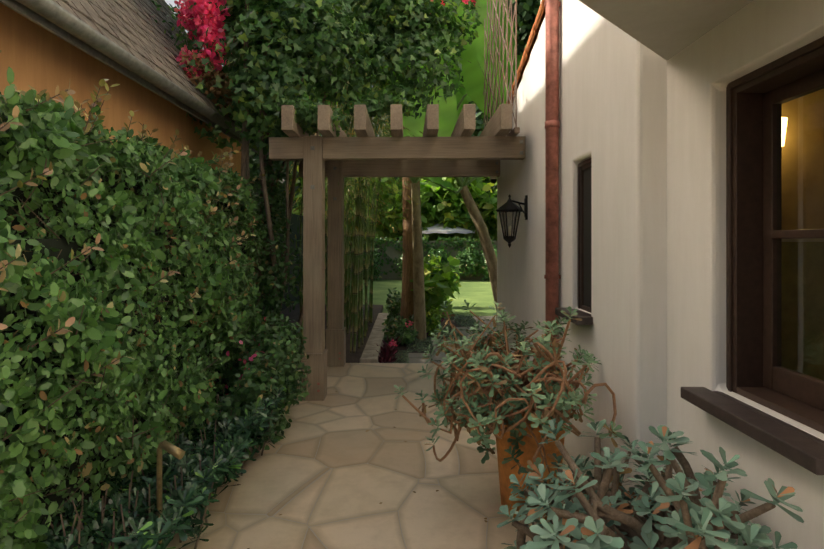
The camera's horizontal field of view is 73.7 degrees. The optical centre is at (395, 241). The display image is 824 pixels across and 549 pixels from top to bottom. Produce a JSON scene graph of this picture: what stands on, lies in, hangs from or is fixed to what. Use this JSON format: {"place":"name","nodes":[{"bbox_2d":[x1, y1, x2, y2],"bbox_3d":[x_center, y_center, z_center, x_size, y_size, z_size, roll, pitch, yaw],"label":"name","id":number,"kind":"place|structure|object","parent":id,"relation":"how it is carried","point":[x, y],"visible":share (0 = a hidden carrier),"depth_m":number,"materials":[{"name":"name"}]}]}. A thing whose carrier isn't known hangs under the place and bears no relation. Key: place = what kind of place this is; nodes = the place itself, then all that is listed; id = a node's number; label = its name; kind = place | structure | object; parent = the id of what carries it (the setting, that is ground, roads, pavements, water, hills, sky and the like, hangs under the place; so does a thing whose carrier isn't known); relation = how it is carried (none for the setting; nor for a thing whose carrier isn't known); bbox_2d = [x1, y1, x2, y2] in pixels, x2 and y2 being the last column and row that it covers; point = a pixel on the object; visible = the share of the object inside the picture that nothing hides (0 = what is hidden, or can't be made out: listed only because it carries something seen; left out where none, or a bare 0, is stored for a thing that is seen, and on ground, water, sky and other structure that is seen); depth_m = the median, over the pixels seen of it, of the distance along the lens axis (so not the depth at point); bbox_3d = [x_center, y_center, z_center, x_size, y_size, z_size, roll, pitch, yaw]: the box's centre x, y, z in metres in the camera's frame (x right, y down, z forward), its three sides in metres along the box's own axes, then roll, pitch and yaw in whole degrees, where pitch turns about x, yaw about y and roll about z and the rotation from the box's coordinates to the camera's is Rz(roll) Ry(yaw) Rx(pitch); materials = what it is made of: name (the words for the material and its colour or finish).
{"place":"outdoors","nodes":[
{"label":"outdoors","id":0,"kind":"place"},
{"bbox_2d":[91,304,382,548],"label":"soil","id":1,"kind":"structure","parent":0,"point":[293,315],"depth_m":9.60,"materials":[{"name":"brown soil"}]},
{"bbox_2d":[0,50,267,548],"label":"hedge","id":2,"kind":"object","parent":1,"relation":"on","point":[129,315],"visible":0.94,"depth_m":2.87,"materials":[{"name":"green plant"}]},
{"bbox_2d":[173,0,481,334],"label":"climbing vine","id":3,"kind":"object","parent":1,"relation":"on","point":[289,52],"visible":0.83,"depth_m":5.92,"materials":[{"name":"green plant"}]},
{"bbox_2d":[151,0,475,79],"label":"bougainvillea","id":4,"kind":"object","parent":3,"relation":"attached to","point":[191,21],"visible":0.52,"depth_m":5.86,"materials":[{"name":"pink plant"}]},
{"bbox_2d":[250,0,508,352],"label":"bamboo grove","id":5,"kind":"object","parent":1,"relation":"on","point":[356,231],"visible":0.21,"depth_m":8.95,"materials":[{"name":"green plant"}]},
{"bbox_2d":[165,0,494,239],"label":"sky","id":6,"kind":"structure","parent":0,"point":[171,2],"materials":[{"name":"white"}]},
{"bbox_2d":[166,363,571,548],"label":"flagstone path","id":7,"kind":"structure","parent":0,"point":[329,472],"depth_m":3.62,"materials":[{"name":"beige stone"}]},
{"bbox_2d":[36,375,300,548],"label":"plants","id":8,"kind":"object","parent":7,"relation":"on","point":[194,475],"visible":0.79,"depth_m":2.86,"materials":[{"name":"green plant"}]},
{"bbox_2d":[157,440,184,542],"bbox_3d":[-1.107,1.297,2.698,0.152,0.638,0.046,0,0,18],"label":"path light","id":9,"kind":"object","parent":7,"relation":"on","point":[173,450],"visible":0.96,"depth_m":2.70,"materials":[{"name":"brown metal"}]},
{"bbox_2d":[211,312,310,449],"bbox_3d":[-1.107,1.135,4.734,0.724,0.963,1.559,0,0,1],"label":"shrub","id":10,"kind":"object","parent":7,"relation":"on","point":[275,358],"visible":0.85,"depth_m":4.56,"materials":[{"name":"green plant"}]},
{"bbox_2d":[247,391,486,548],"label":"fallen leaves","id":11,"kind":"object","parent":7,"relation":"on","point":[413,491],"visible":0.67,"depth_m":3.46,"materials":[{"name":"plant"}]},
{"bbox_2d":[269,0,525,400],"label":"pergola","id":12,"kind":"object","parent":7,"relation":"on","point":[366,152],"visible":1,"depth_m":5.50,"materials":[{"name":"brown wood"}]},
{"bbox_2d":[495,405,565,519],"bbox_3d":[0.795,1.276,3.272,0.454,0.620,0.454,0,0,1],"label":"tall pot","id":13,"kind":"object","parent":7,"relation":"on","point":[529,448],"visible":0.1,"depth_m":3.12,"materials":[{"name":"ceramic"}]},
{"bbox_2d":[394,300,625,483],"bbox_3d":[0.761,0.852,3.294,1.269,1.054,1.299,0,0,-40],"label":"succulent","id":14,"kind":"object","parent":13,"relation":"on","point":[491,373],"visible":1,"depth_m":2.98,"materials":[{"name":"green plant"}]},
{"bbox_2d":[325,280,495,315],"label":"lawn","id":15,"kind":"structure","parent":0,"point":[478,292],"depth_m":17.66,"materials":[{"name":"green plant"}]},
{"bbox_2d":[344,0,539,280],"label":"shrubs","id":16,"kind":"object","parent":15,"relation":"on","point":[527,11],"visible":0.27,"depth_m":24.05,"materials":[{"name":"green plant"}]},
{"bbox_2d":[384,316,474,362],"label":"ground","id":17,"kind":"structure","parent":0,"point":[402,347],"depth_m":9.41,"materials":[{"name":"soil"}]},
{"bbox_2d":[0,3,240,234],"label":"house wall","id":18,"kind":"structure","parent":17,"relation":"on","point":[35,56],"depth_m":4.19,"materials":[{"name":"orange paint"}]},
{"bbox_2d":[52,0,249,130],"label":"house roof","id":19,"kind":"structure","parent":17,"relation":"on","point":[134,28],"depth_m":5.01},
{"bbox_2d":[0,0,267,154],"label":"roof gutter","id":20,"kind":"object","parent":19,"relation":"attached to","point":[53,17],"visible":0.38,"depth_m":3.81,"materials":[{"name":"brown metal"}]},
{"bbox_2d":[249,205,345,327],"bbox_3d":[-2.629,0.586,16.178,0.100,2.600,19.700,0,0,1],"label":"fence","id":21,"kind":"object","parent":17,"relation":"on","point":[295,221],"visible":0.07,"depth_m":14.20,"materials":[{"name":"black wood"}]},
{"bbox_2d":[218,70,496,240],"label":"trees","id":22,"kind":"object","parent":17,"relation":"on","point":[444,206],"visible":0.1,"depth_m":28.03,"materials":[{"name":"green plant"}]},
{"bbox_2d":[360,313,388,362],"bbox_3d":[-0.314,1.721,9.627,0.230,0.330,4.700,0,0,1],"label":"kerb stone","id":23,"kind":"object","parent":17,"relation":"on","point":[370,353],"visible":0.48,"depth_m":8.50,"materials":[{"name":"grey stone"}]},
{"bbox_2d":[344,1,443,321],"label":"tree","id":24,"kind":"object","parent":17,"relation":"on","point":[407,306],"visible":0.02,"depth_m":11.05,"materials":[{"name":"brown plant"}]},
{"bbox_2d":[344,241,496,279],"bbox_3d":[4.462,0.926,25.028,28.000,1.920,0.400,0,0,1],"label":"hedge","id":25,"kind":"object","parent":17,"relation":"on","point":[391,252],"depth_m":24.97,"materials":[{"name":"green plant"}]},
{"bbox_2d":[376,254,479,362],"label":"bed plants","id":26,"kind":"object","parent":17,"relation":"on","point":[441,285],"visible":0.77,"depth_m":10.44,"materials":[{"name":"green plant"}]},
{"bbox_2d":[422,223,474,233],"bbox_3d":[2.545,0.301,28.920,3.800,2.870,3.800,0,0,1],"label":"umbrella","id":27,"kind":"object","parent":17,"relation":"on","point":[437,228],"visible":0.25,"depth_m":27.35,"materials":[{"name":"white fabric"}]},
{"bbox_2d":[497,0,823,519],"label":"house wall","id":28,"kind":"structure","parent":17,"relation":"on","point":[613,100],"depth_m":3.25,"materials":[{"name":"white paint"}]},
{"bbox_2d":[496,195,527,247],"bbox_3d":[1.139,-0.199,5.415,0.306,0.530,0.234,0,0,1],"label":"wall lantern","id":29,"kind":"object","parent":28,"relation":"attached to","point":[508,206],"depth_m":5.39,"materials":[{"name":"black metal"}]},
{"bbox_2d":[506,0,544,103],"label":"wall tile coping","id":30,"kind":"object","parent":28,"relation":"attached to","point":[540,16],"depth_m":5.28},
{"bbox_2d":[544,0,560,382],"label":"downpipe","id":31,"kind":"object","parent":28,"relation":"attached to","point":[552,276],"visible":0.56,"depth_m":4.19,"materials":[{"name":"orange metal"}]},
{"bbox_2d":[578,158,590,312],"bbox_3d":[1.353,-0.039,3.720,0.132,1.030,0.380,0,0,1],"label":"window","id":32,"kind":"structure","parent":28,"relation":"attached to","point":[584,165],"depth_m":3.86,"materials":[{"name":"brown wood"}]},
{"bbox_2d":[579,0,752,60],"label":"soffit","id":33,"kind":"structure","parent":28,"relation":"attached to","point":[666,30],"depth_m":2.27,"materials":[{"name":"white paint"}]},
{"bbox_2d":[584,89,823,379],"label":"window panes","id":34,"kind":"structure","parent":28,"relation":"attached to","point":[807,276],"depth_m":2.92,"materials":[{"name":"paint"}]},
{"bbox_2d":[667,0,823,548],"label":"house wall","id":35,"kind":"structure","parent":17,"relation":"on","point":[705,70],"depth_m":2.40,"materials":[{"name":"white paint"}]},
{"bbox_2d":[555,307,823,474],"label":"window sills","id":36,"kind":"structure","parent":35,"relation":"attached to","point":[804,449],"depth_m":1.96,"materials":[{"name":"brown wood"}]},
{"bbox_2d":[726,36,823,433],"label":"window","id":37,"kind":"structure","parent":35,"relation":"attached to","point":[754,100],"depth_m":2.32,"materials":[{"name":"brown wood"}]},
{"bbox_2d":[407,316,496,362],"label":"path","id":38,"kind":"structure","parent":0,"point":[415,357],"depth_m":9.17,"materials":[{"name":"grey stone"}]},
{"bbox_2d":[307,0,520,340],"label":"tree","id":39,"kind":"object","parent":38,"relation":"on","point":[472,74],"visible":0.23,"depth_m":8.32,"materials":[{"name":"green plant"}]},
{"bbox_3d":[1.049,1.446,2.066,0.584,0.280,0.584,0,0,1],"label":"bowl pot","id":40,"kind":"object","parent":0,"visible":0},
{"bbox_2d":[497,418,803,548],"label":"succulent","id":41,"kind":"object","parent":40,"relation":"in","point":[595,513],"visible":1,"depth_m":1.93,"materials":[{"name":"green plant"}]}
]}

